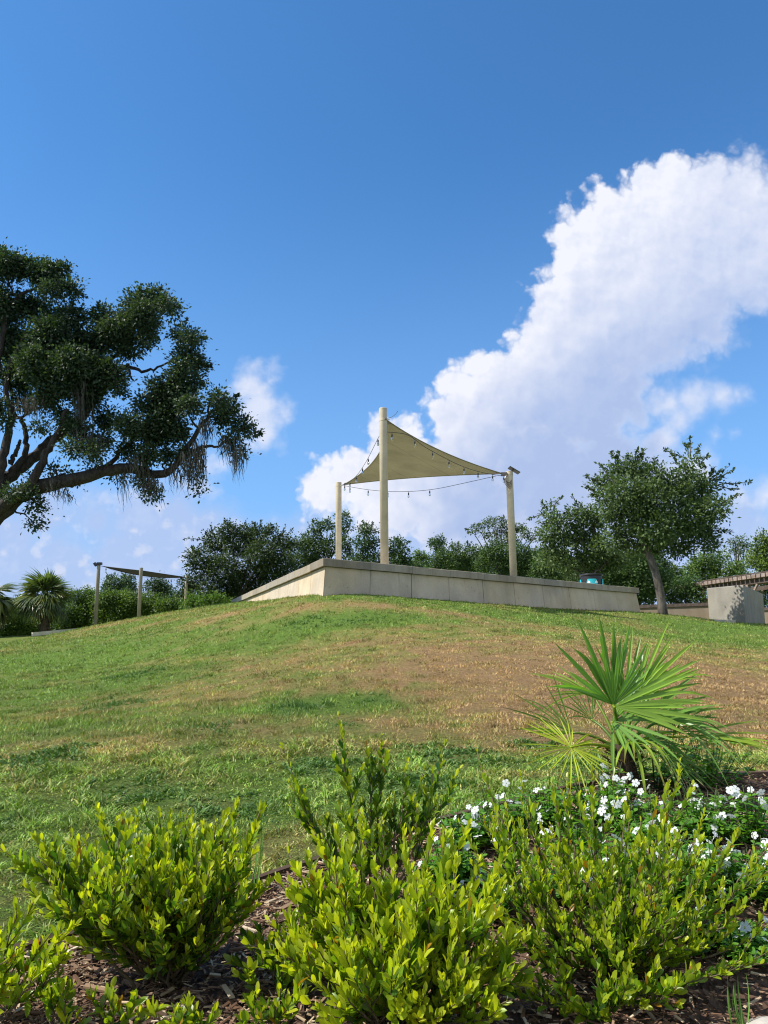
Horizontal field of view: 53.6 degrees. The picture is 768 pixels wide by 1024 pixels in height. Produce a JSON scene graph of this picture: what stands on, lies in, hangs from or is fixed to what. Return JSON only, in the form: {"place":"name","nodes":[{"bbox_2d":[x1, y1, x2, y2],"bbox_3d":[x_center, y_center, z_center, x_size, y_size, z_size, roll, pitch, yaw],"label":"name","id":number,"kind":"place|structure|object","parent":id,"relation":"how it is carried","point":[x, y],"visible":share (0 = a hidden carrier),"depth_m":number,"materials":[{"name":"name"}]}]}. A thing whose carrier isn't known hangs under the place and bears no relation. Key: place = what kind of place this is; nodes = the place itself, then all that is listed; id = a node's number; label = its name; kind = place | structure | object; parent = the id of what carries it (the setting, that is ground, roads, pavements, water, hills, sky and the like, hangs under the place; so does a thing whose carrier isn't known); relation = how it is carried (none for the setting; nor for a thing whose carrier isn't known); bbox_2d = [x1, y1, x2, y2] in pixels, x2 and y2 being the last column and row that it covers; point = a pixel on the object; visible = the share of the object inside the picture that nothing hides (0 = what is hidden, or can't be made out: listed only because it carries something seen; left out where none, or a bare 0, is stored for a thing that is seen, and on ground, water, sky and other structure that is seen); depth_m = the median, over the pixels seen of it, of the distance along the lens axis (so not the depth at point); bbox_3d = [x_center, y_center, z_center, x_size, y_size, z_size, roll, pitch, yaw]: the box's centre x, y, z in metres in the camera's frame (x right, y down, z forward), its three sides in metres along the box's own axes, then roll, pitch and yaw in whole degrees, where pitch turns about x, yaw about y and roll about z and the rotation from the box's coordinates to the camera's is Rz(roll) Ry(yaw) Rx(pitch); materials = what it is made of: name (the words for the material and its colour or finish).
{"place":"outdoors","nodes":[
{"label":"outdoors","id":0,"kind":"place"},
{"bbox_2d":[0,593,767,943],"bbox_3d":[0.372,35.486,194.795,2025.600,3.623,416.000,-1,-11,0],"label":"lawn","id":1,"kind":"structure","parent":0,"point":[412,734],"depth_m":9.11,"materials":[{"name":"plant"}]},
{"bbox_2d":[0,582,20,630],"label":"cabbage palm","id":2,"kind":"object","parent":1,"relation":"on","point":[7,607],"visible":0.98,"depth_m":45.95,"materials":[{"name":"green plant"}]},
{"bbox_2d":[0,608,20,636],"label":"hedge bush","id":3,"kind":"object","parent":1,"relation":"on","point":[4,632],"visible":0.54,"depth_m":51.36,"materials":[{"name":"green plant"}]},
{"bbox_2d":[5,608,39,635],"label":"hedge bush","id":4,"kind":"object","parent":1,"relation":"on","point":[27,628],"visible":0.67,"depth_m":51.97,"materials":[{"name":"green plant"}]},
{"bbox_2d":[8,566,81,631],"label":"cabbage palm","id":5,"kind":"object","parent":1,"relation":"on","point":[32,606],"visible":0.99,"depth_m":46.27,"materials":[{"name":"green plant"}]},
{"bbox_2d":[31,628,77,635],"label":"concrete kerb","id":6,"kind":"structure","parent":1,"relation":"on","point":[42,633],"depth_m":44.87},
{"bbox_2d":[50,585,92,629],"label":"hedge bush","id":7,"kind":"object","parent":1,"relation":"on","point":[76,618],"visible":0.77,"depth_m":53.34,"materials":[{"name":"green plant"}]},
{"bbox_2d":[73,584,101,626],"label":"hedge bush","id":8,"kind":"object","parent":1,"relation":"on","point":[90,592],"visible":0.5,"depth_m":54.02,"materials":[{"name":"green plant"}]},
{"bbox_2d":[94,565,100,624],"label":"sail post","id":9,"kind":"object","parent":1,"relation":"on","point":[97,595],"visible":0.89,"depth_m":47.82,"materials":[{"name":"metal"}]},
{"bbox_2d":[0,586,204,634],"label":"hedge bush","id":10,"kind":"object","parent":1,"relation":"on","point":[171,594],"depth_m":61.44,"materials":[{"name":"green plant"}]},
{"bbox_2d":[86,588,145,625],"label":"hedge bush","id":11,"kind":"object","parent":1,"relation":"on","point":[114,605],"visible":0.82,"depth_m":53.16,"materials":[{"name":"green plant"}]},
{"bbox_2d":[100,572,138,595],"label":"bushy tree","id":12,"kind":"object","parent":1,"relation":"on","point":[111,583],"visible":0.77,"depth_m":61.92,"materials":[{"name":"green plant"}]},
{"bbox_2d":[0,237,264,538],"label":"live oak","id":13,"kind":"object","parent":1,"relation":"on","point":[50,355],"visible":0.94,"depth_m":34.07,"materials":[{"name":"green plant"}]},
{"bbox_2d":[10,394,52,423],"bbox_3d":[-15.704,-4.520,34.079,1.900,1.260,2.111,-1,-11,0],"label":"spanish moss","id":14,"kind":"object","parent":13,"relation":"hanging from","point":[27,405],"visible":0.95,"depth_m":33.85,"materials":[{"name":"plant"}]},
{"bbox_2d":[43,478,68,502],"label":"spanish moss","id":15,"kind":"object","parent":13,"relation":"hanging from","point":[53,489],"visible":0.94,"depth_m":33.39,"materials":[{"name":"plant"}]},
{"bbox_2d":[58,486,76,505],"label":"spanish moss","id":16,"kind":"object","parent":13,"relation":"hanging from","point":[69,496],"visible":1,"depth_m":33.19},
{"bbox_2d":[69,379,101,435],"bbox_3d":[-13.435,-4.422,33.929,1.221,3.003,2.191,-1,-11,0],"label":"spanish moss","id":17,"kind":"object","parent":13,"relation":"hanging from","point":[79,401],"visible":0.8,"depth_m":33.72,"materials":[{"name":"plant"}]},
{"bbox_2d":[70,425,109,467],"bbox_3d":[-13.071,-2.771,33.804,1.787,1.842,1.787,-1,-11,0],"label":"spanish moss","id":18,"kind":"object","parent":13,"relation":"hanging from","point":[89,436],"visible":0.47,"depth_m":33.54,"materials":[{"name":"plant"}]},
{"bbox_2d":[115,469,133,509],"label":"spanish moss","id":19,"kind":"object","parent":13,"relation":"hanging from","point":[123,481],"visible":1,"depth_m":33.34,"materials":[{"name":"plant"}]},
{"bbox_2d":[126,448,152,491],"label":"spanish moss","id":20,"kind":"object","parent":13,"relation":"hanging from","point":[140,467],"visible":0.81,"depth_m":33.34,"materials":[{"name":"plant"}]},
{"bbox_2d":[135,476,168,507],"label":"spanish moss","id":21,"kind":"object","parent":13,"relation":"hanging from","point":[150,485],"visible":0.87,"depth_m":33.21,"materials":[{"name":"plant"}]},
{"bbox_2d":[164,463,188,494],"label":"spanish moss","id":22,"kind":"object","parent":13,"relation":"hanging from","point":[176,477],"visible":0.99,"depth_m":33.36,"materials":[{"name":"plant"}]},
{"bbox_2d":[174,451,196,493],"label":"spanish moss","id":23,"kind":"object","parent":13,"relation":"hanging from","point":[184,464],"visible":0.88,"depth_m":33.26,"materials":[{"name":"plant"}]},
{"bbox_2d":[185,436,207,493],"bbox_3d":[-8.254,-1.917,33.522,1.157,2.707,1.730,-1,-11,0],"label":"spanish moss","id":24,"kind":"object","parent":13,"relation":"hanging from","point":[195,453],"visible":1,"depth_m":33.55,"materials":[{"name":"plant"}]},
{"bbox_2d":[194,415,216,446],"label":"spanish moss","id":25,"kind":"object","parent":13,"relation":"hanging from","point":[204,429],"visible":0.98,"depth_m":33.67,"materials":[{"name":"plant"}]},
{"bbox_2d":[217,432,234,463],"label":"spanish moss","id":26,"kind":"object","parent":13,"relation":"hanging from","point":[222,439],"visible":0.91,"depth_m":33.50,"materials":[{"name":"plant"}]},
{"bbox_2d":[223,436,248,483],"bbox_3d":[-6.519,-2.158,33.688,1.156,2.216,1.429,-1,-11,0],"label":"spanish moss","id":27,"kind":"object","parent":13,"relation":"hanging from","point":[235,457],"visible":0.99,"depth_m":33.50,"materials":[{"name":"plant"}]},
{"bbox_2d":[137,568,142,616],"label":"sail post","id":28,"kind":"object","parent":1,"relation":"on","point":[140,592],"visible":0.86,"depth_m":45.84,"materials":[{"name":"metal"}]},
{"bbox_2d":[102,566,185,577],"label":"shade sail","id":29,"kind":"object","parent":28,"relation":"attached to","point":[145,573],"visible":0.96,"depth_m":48.18,"materials":[{"name":"fabric"}]},
{"bbox_2d":[132,590,183,615],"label":"hedge bush","id":30,"kind":"object","parent":1,"relation":"on","point":[157,604],"visible":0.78,"depth_m":53.42,"materials":[{"name":"green plant"}]},
{"bbox_2d":[142,572,174,598],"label":"bushy tree","id":31,"kind":"object","parent":1,"relation":"on","point":[155,586],"visible":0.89,"depth_m":57.76,"materials":[{"name":"green plant"}]},
{"bbox_2d":[176,589,232,609],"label":"hedge bush","id":32,"kind":"object","parent":1,"relation":"on","point":[190,601],"visible":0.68,"depth_m":46.61,"materials":[{"name":"green plant"}]},
{"bbox_2d":[173,518,304,601],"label":"bushy tree","id":33,"kind":"object","parent":1,"relation":"on","point":[273,564],"visible":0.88,"depth_m":49.44,"materials":[{"name":"green plant"}]},
{"bbox_2d":[288,509,357,569],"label":"bushy tree","id":34,"kind":"object","parent":1,"relation":"on","point":[311,542],"visible":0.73,"depth_m":56.22,"materials":[{"name":"green plant"}]},
{"bbox_2d":[346,520,379,562],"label":"bushy tree","id":35,"kind":"object","parent":1,"relation":"on","point":[365,548],"visible":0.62,"depth_m":53.84,"materials":[{"name":"green plant"}]},
{"bbox_2d":[0,774,767,1023],"bbox_3d":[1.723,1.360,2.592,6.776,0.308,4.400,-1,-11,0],"label":"mulch bed","id":36,"kind":"object","parent":1,"relation":"on","point":[709,1003],"visible":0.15,"depth_m":2.28,"materials":[{"name":"wood"}]},
{"bbox_2d":[0,895,82,1020],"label":"evergreen shrub","id":37,"kind":"object","parent":36,"relation":"on","point":[44,953],"visible":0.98,"depth_m":2.00,"materials":[{"name":"green plant"}]},
{"bbox_2d":[40,942,91,1023],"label":"shrub sprig","id":38,"kind":"object","parent":36,"relation":"on","point":[49,994],"visible":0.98,"depth_m":1.96,"materials":[{"name":"green plant"}]},
{"bbox_2d":[85,976,169,1023],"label":"shrub sprig","id":39,"kind":"object","parent":36,"relation":"on","point":[115,1002],"visible":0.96,"depth_m":1.97,"materials":[{"name":"green plant"}]},
{"bbox_2d":[0,796,273,990],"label":"evergreen shrub","id":40,"kind":"object","parent":36,"relation":"on","point":[153,903],"visible":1,"depth_m":2.24,"materials":[{"name":"green plant"}]},
{"bbox_2d":[142,991,221,1023],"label":"shrub sprig","id":41,"kind":"object","parent":36,"relation":"on","point":[187,1012],"visible":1,"depth_m":1.96,"materials":[{"name":"green plant"}]},
{"bbox_2d":[240,808,263,888],"bbox_3d":[-0.513,1.343,3.013,0.087,0.364,0.104,5,-12,-30],"label":"grass tuft","id":42,"kind":"object","parent":36,"relation":"on","point":[256,864],"visible":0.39,"depth_m":3.02,"materials":[{"name":"plant"}]},
{"bbox_2d":[234,969,310,1023],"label":"shrub sprig","id":43,"kind":"object","parent":36,"relation":"on","point":[275,1013],"visible":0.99,"depth_m":1.96,"materials":[{"name":"green plant"}]},
{"bbox_2d":[223,883,324,1003],"bbox_3d":[-0.302,1.277,2.250,0.327,0.305,0.210,6,-13,-33],"label":"evergreen shrub","id":44,"kind":"object","parent":36,"relation":"on","point":[270,964],"visible":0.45,"depth_m":2.19,"materials":[{"name":"green plant"}]},
{"bbox_2d":[279,712,462,912],"bbox_3d":[-0.006,1.117,2.805,0.739,0.741,0.237,3,-11,-19],"label":"evergreen shrub","id":45,"kind":"object","parent":36,"relation":"on","point":[419,819],"visible":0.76,"depth_m":2.81,"materials":[{"name":"green plant"}]},
{"bbox_2d":[241,806,539,1023],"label":"evergreen shrub","id":46,"kind":"object","parent":36,"relation":"on","point":[377,963],"visible":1,"depth_m":1.99,"materials":[{"name":"green plant"}]},
{"bbox_2d":[405,836,492,892],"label":"periwinkle","id":47,"kind":"object","parent":36,"relation":"on","point":[464,866],"visible":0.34,"depth_m":3.00,"materials":[{"name":"green plant"}]},
{"bbox_2d":[437,805,498,852],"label":"periwinkle","id":48,"kind":"object","parent":36,"relation":"on","point":[478,832],"visible":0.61,"depth_m":3.30,"materials":[{"name":"green plant"}]},
{"bbox_2d":[452,875,523,921],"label":"periwinkle","id":49,"kind":"object","parent":36,"relation":"on","point":[479,890],"visible":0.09,"depth_m":2.73,"materials":[{"name":"green plant"}]},
{"bbox_2d":[453,786,551,841],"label":"periwinkle","id":50,"kind":"object","parent":36,"relation":"on","point":[516,813],"visible":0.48,"depth_m":3.43,"materials":[{"name":"green plant"}]},
{"bbox_2d":[476,847,590,897],"bbox_3d":[0.615,1.373,2.915,0.460,0.212,0.391,-6,-12,27],"label":"periwinkle","id":51,"kind":"object","parent":36,"relation":"on","point":[555,885],"visible":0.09,"depth_m":2.85,"materials":[{"name":"green plant"}]},
{"bbox_2d":[500,773,600,829],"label":"periwinkle","id":52,"kind":"object","parent":36,"relation":"on","point":[547,816],"visible":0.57,"depth_m":3.51,"materials":[{"name":"green plant"}]},
{"bbox_2d":[536,814,627,859],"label":"periwinkle","id":53,"kind":"object","parent":36,"relation":"on","point":[577,833],"visible":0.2,"depth_m":3.10,"materials":[{"name":"green plant"}]},
{"bbox_2d":[559,762,651,826],"bbox_3d":[1.024,1.328,3.581,0.475,0.284,0.434,-1,-11,0],"label":"periwinkle","id":54,"kind":"object","parent":36,"relation":"on","point":[611,794],"visible":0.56,"depth_m":3.52,"materials":[{"name":"green plant"}]},
{"bbox_2d":[458,743,767,989],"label":"evergreen shrub","id":55,"kind":"object","parent":36,"relation":"on","point":[630,942],"visible":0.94,"depth_m":2.29,"materials":[{"name":"green plant"}]},
{"bbox_2d":[487,949,742,1023],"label":"evergreen shrub","id":56,"kind":"object","parent":36,"relation":"on","point":[628,988],"visible":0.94,"depth_m":2.06,"materials":[{"name":"green plant"}]},
{"bbox_2d":[581,828,684,899],"bbox_3d":[0.912,1.322,2.840,0.401,0.275,0.349,-5,-11,23],"label":"periwinkle","id":57,"kind":"object","parent":36,"relation":"on","point":[628,884],"visible":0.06,"depth_m":2.84,"materials":[{"name":"green plant"}]},
{"bbox_2d":[503,617,767,815],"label":"fan palm","id":58,"kind":"object","parent":36,"relation":"on","point":[635,691],"visible":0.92,"depth_m":3.88,"materials":[{"name":"green plant"}]},
{"bbox_2d":[595,788,694,843],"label":"periwinkle","id":59,"kind":"object","parent":36,"relation":"on","point":[634,811],"visible":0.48,"depth_m":3.29,"materials":[{"name":"green plant"}]},
{"bbox_2d":[608,726,698,789],"bbox_3d":[1.440,1.307,4.103,0.471,0.390,0.423,-10,-14,41],"label":"periwinkle","id":60,"kind":"object","parent":36,"relation":"on","point":[665,772],"visible":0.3,"depth_m":4.07,"materials":[{"name":"green plant"}]},
{"bbox_2d":[606,814,717,868],"bbox_3d":[1.119,1.331,3.050,0.406,0.239,0.436,-1,-11,0],"label":"periwinkle","id":61,"kind":"object","parent":36,"relation":"on","point":[637,827],"visible":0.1,"depth_m":3.05,"materials":[{"name":"green plant"}]},
{"bbox_2d":[627,840,748,904],"bbox_3d":[1.078,1.340,2.795,0.450,0.218,0.344,-8,-13,33],"label":"periwinkle","id":62,"kind":"object","parent":36,"relation":"on","point":[686,881],"visible":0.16,"depth_m":2.74,"materials":[{"name":"green plant"}]},
{"bbox_2d":[639,783,757,842],"bbox_3d":[1.383,1.320,3.353,0.410,0.255,0.497,4,-11,-22],"label":"periwinkle","id":63,"kind":"object","parent":36,"relation":"on","point":[691,810],"visible":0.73,"depth_m":3.30,"materials":[{"name":"green plant"}]},
{"bbox_2d":[667,904,741,952],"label":"periwinkle","id":64,"kind":"object","parent":36,"relation":"on","point":[713,946],"visible":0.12,"depth_m":2.47,"materials":[{"name":"green plant"}]},
{"bbox_2d":[655,730,759,788],"bbox_3d":[1.792,1.354,4.200,0.547,0.346,0.485,-1,-11,0],"label":"periwinkle","id":65,"kind":"object","parent":36,"relation":"on","point":[710,770],"visible":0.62,"depth_m":4.17,"materials":[{"name":"green plant"}]},
{"bbox_2d":[670,833,767,906],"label":"periwinkle","id":66,"kind":"object","parent":36,"relation":"on","point":[729,861],"visible":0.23,"depth_m":2.78,"materials":[{"name":"green plant"}]},
{"bbox_2d":[690,785,767,845],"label":"periwinkle","id":67,"kind":"object","parent":36,"relation":"on","point":[757,819],"visible":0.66,"depth_m":3.28,"materials":[{"name":"green plant"}]},
{"bbox_2d":[698,916,767,967],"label":"periwinkle","id":68,"kind":"object","parent":36,"relation":"on","point":[744,930],"visible":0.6,"depth_m":2.39,"materials":[{"name":"green plant"}]},
{"bbox_2d":[727,976,749,1023],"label":"grass tuft","id":69,"kind":"object","parent":36,"relation":"on","point":[741,1019],"visible":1,"depth_m":2.04,"materials":[{"name":"plant"}]},
{"bbox_2d":[714,833,767,902],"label":"periwinkle","id":70,"kind":"object","parent":36,"relation":"on","point":[762,844],"visible":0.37,"depth_m":2.80,"materials":[{"name":"green plant"}]},
{"bbox_2d":[746,1016,767,1023],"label":"pale stone","id":71,"kind":"object","parent":36,"relation":"on","point":[761,1020],"visible":1,"depth_m":2.01,"materials":[{"name":"stone"}]},
{"bbox_2d":[0,770,767,955],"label":"bed edging","id":72,"kind":"object","parent":1,"relation":"on","point":[285,868],"visible":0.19,"depth_m":3.67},
{"bbox_2d":[379,534,414,565],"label":"bushy tree","id":73,"kind":"object","parent":1,"relation":"on","point":[399,551],"visible":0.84,"depth_m":54.21,"materials":[{"name":"green plant"}]},
{"bbox_2d":[411,548,433,565],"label":"bush","id":74,"kind":"object","parent":1,"relation":"on","point":[421,557],"visible":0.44,"depth_m":80.06,"materials":[{"name":"green plant"}]},
{"bbox_2d":[231,558,639,611],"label":"retaining wall","id":75,"kind":"structure","parent":1,"relation":"on","point":[325,576],"depth_m":23.80,"materials":[{"name":"concrete"}]},
{"bbox_2d":[423,533,448,555],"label":"bushy tree","id":76,"kind":"object","parent":1,"relation":"on","point":[436,542],"visible":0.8,"depth_m":60.61,"materials":[{"name":"green plant"}]},
{"bbox_2d":[422,539,489,572],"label":"hedge bush","id":77,"kind":"object","parent":1,"relation":"on","point":[454,559],"visible":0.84,"depth_m":51.75,"materials":[{"name":"green plant"}]},
{"bbox_2d":[465,515,544,568],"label":"oak tree","id":78,"kind":"object","parent":1,"relation":"on","point":[503,521],"visible":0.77,"depth_m":70.95,"materials":[{"name":"green plant"}]},
{"bbox_2d":[471,536,541,577],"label":"hedge bush","id":79,"kind":"object","parent":1,"relation":"on","point":[500,557],"visible":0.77,"depth_m":49.92,"materials":[{"name":"green plant"}]},
{"bbox_2d":[399,547,691,589],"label":"hedge bush","id":80,"kind":"object","parent":1,"relation":"on","point":[675,571],"visible":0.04,"depth_m":59.72,"materials":[{"name":"green plant"}]},
{"bbox_2d":[525,553,581,581],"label":"hedge bush","id":81,"kind":"object","parent":1,"relation":"on","point":[543,572],"visible":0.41,"depth_m":45.92,"materials":[{"name":"green plant"}]},
{"bbox_2d":[526,493,635,581],"bbox_3d":[9.369,2.071,36.242,5.023,5.997,3.388,-1,-11,0],"label":"bushy tree","id":82,"kind":"object","parent":1,"relation":"on","point":[598,558],"visible":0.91,"depth_m":35.74,"materials":[{"name":"green plant"}]},
{"bbox_2d":[600,551,681,604],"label":"hedge bush","id":83,"kind":"object","parent":1,"relation":"on","point":[642,580],"visible":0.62,"depth_m":42.77,"materials":[{"name":"green plant"}]},
{"bbox_2d":[581,435,752,614],"bbox_3d":[11.917,0.516,31.433,7.239,7.793,4.042,-1,-11,0],"label":"leaning tree","id":84,"kind":"object","parent":1,"relation":"on","point":[637,507],"visible":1,"depth_m":31.29,"materials":[{"name":"green plant"}]},
{"bbox_2d":[641,568,707,604],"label":"hedge bush","id":85,"kind":"object","parent":1,"relation":"on","point":[678,595],"visible":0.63,"depth_m":44.56,"materials":[{"name":"green plant"}]},
{"bbox_2d":[639,603,709,618],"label":"wall","id":86,"kind":"structure","parent":1,"relation":"on","point":[700,610],"depth_m":39.21,"materials":[{"name":"concrete"}]},
{"bbox_2d":[676,550,755,581],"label":"hedge bush","id":87,"kind":"object","parent":1,"relation":"on","point":[711,569],"visible":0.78,"depth_m":51.80,"materials":[{"name":"green plant"}]},
{"bbox_2d":[675,571,767,602],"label":"pergola","id":88,"kind":"object","parent":1,"relation":"on","point":[749,580],"visible":0.59,"depth_m":41.95,"materials":[{"name":"brown wood"}]},
{"bbox_2d":[707,585,764,623],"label":"concrete block","id":89,"kind":"structure","parent":1,"relation":"on","point":[741,603],"depth_m":33.48,"materials":[{"name":"concrete"}]},
{"bbox_2d":[722,533,752,570],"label":"oak tree","id":90,"kind":"object","parent":1,"relation":"on","point":[744,546],"visible":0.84,"depth_m":64.14,"materials":[{"name":"green plant"}]},
{"bbox_2d":[732,567,767,606],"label":"hedge bush","id":91,"kind":"object","parent":1,"relation":"on","point":[765,595],"visible":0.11,"depth_m":49.50,"materials":[{"name":"green plant"}]},
{"bbox_2d":[741,527,767,572],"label":"bushy tree","id":92,"kind":"object","parent":1,"relation":"on","point":[760,563],"visible":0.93,"depth_m":55.95,"materials":[{"name":"green plant"}]},
{"bbox_2d":[0,0,767,606],"label":"sky","id":93,"kind":"structure","parent":0,"point":[531,234],"materials":[{"name":"blue"}]},
{"label":"terrace floor","id":94,"kind":"structure","parent":0,"visible":0},
{"bbox_2d":[335,482,341,559],"bbox_3d":[-1.831,1.122,30.899,0.291,4.763,0.290,-1,-11,0],"label":"sail post","id":95,"kind":"object","parent":94,"relation":"on","point":[338,485],"visible":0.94,"depth_m":30.97,"materials":[{"name":"paint"}]},
{"bbox_2d":[379,407,389,563],"bbox_3d":[0.031,-0.619,22.794,0.326,5.193,0.256,-1,-11,0],"label":"sail post","id":96,"kind":"object","parent":94,"relation":"on","point":[384,541],"visible":0.92,"depth_m":22.72,"materials":[{"name":"paint"}]},
{"bbox_2d":[342,418,501,485],"bbox_3d":[1.532,-1.547,27.567,4.896,0.953,8.613,2,-11,-12],"label":"shade sail","id":97,"kind":"object","parent":96,"relation":"attached to","point":[407,459],"visible":0.86,"depth_m":26.57,"materials":[{"name":"fabric"}]},
{"bbox_2d":[344,476,494,497],"bbox_3d":[1.116,-1.021,28.767,7.229,1.081,0.139,-9,-13,39],"label":"light string","id":98,"kind":"object","parent":97,"relation":"hanging from","point":[410,491],"visible":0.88,"depth_m":28.90,"materials":[{"name":"black plastic"}]},
{"bbox_2d":[389,432,504,482],"bbox_3d":[2.209,-1.706,24.593,5.507,0.909,0.159,9,-14,-41],"label":"light string","id":99,"kind":"object","parent":97,"relation":"hanging from","point":[432,456],"visible":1,"depth_m":24.45,"materials":[{"name":"black plastic"}]},
{"bbox_2d":[506,471,516,575],"bbox_3d":[4.365,0.567,26.227,0.328,4.024,0.256,-1,-11,0],"label":"sail post","id":100,"kind":"object","parent":94,"relation":"on","point":[511,532],"visible":0.96,"depth_m":26.15,"materials":[{"name":"paint"}]},
{"bbox_2d":[579,573,603,590],"bbox_3d":[8.080,2.807,29.568,0.928,0.760,0.928,-1,-11,0],"label":"round tub","id":101,"kind":"object","parent":94,"relation":"on","point":[594,578],"visible":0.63,"depth_m":29.25,"materials":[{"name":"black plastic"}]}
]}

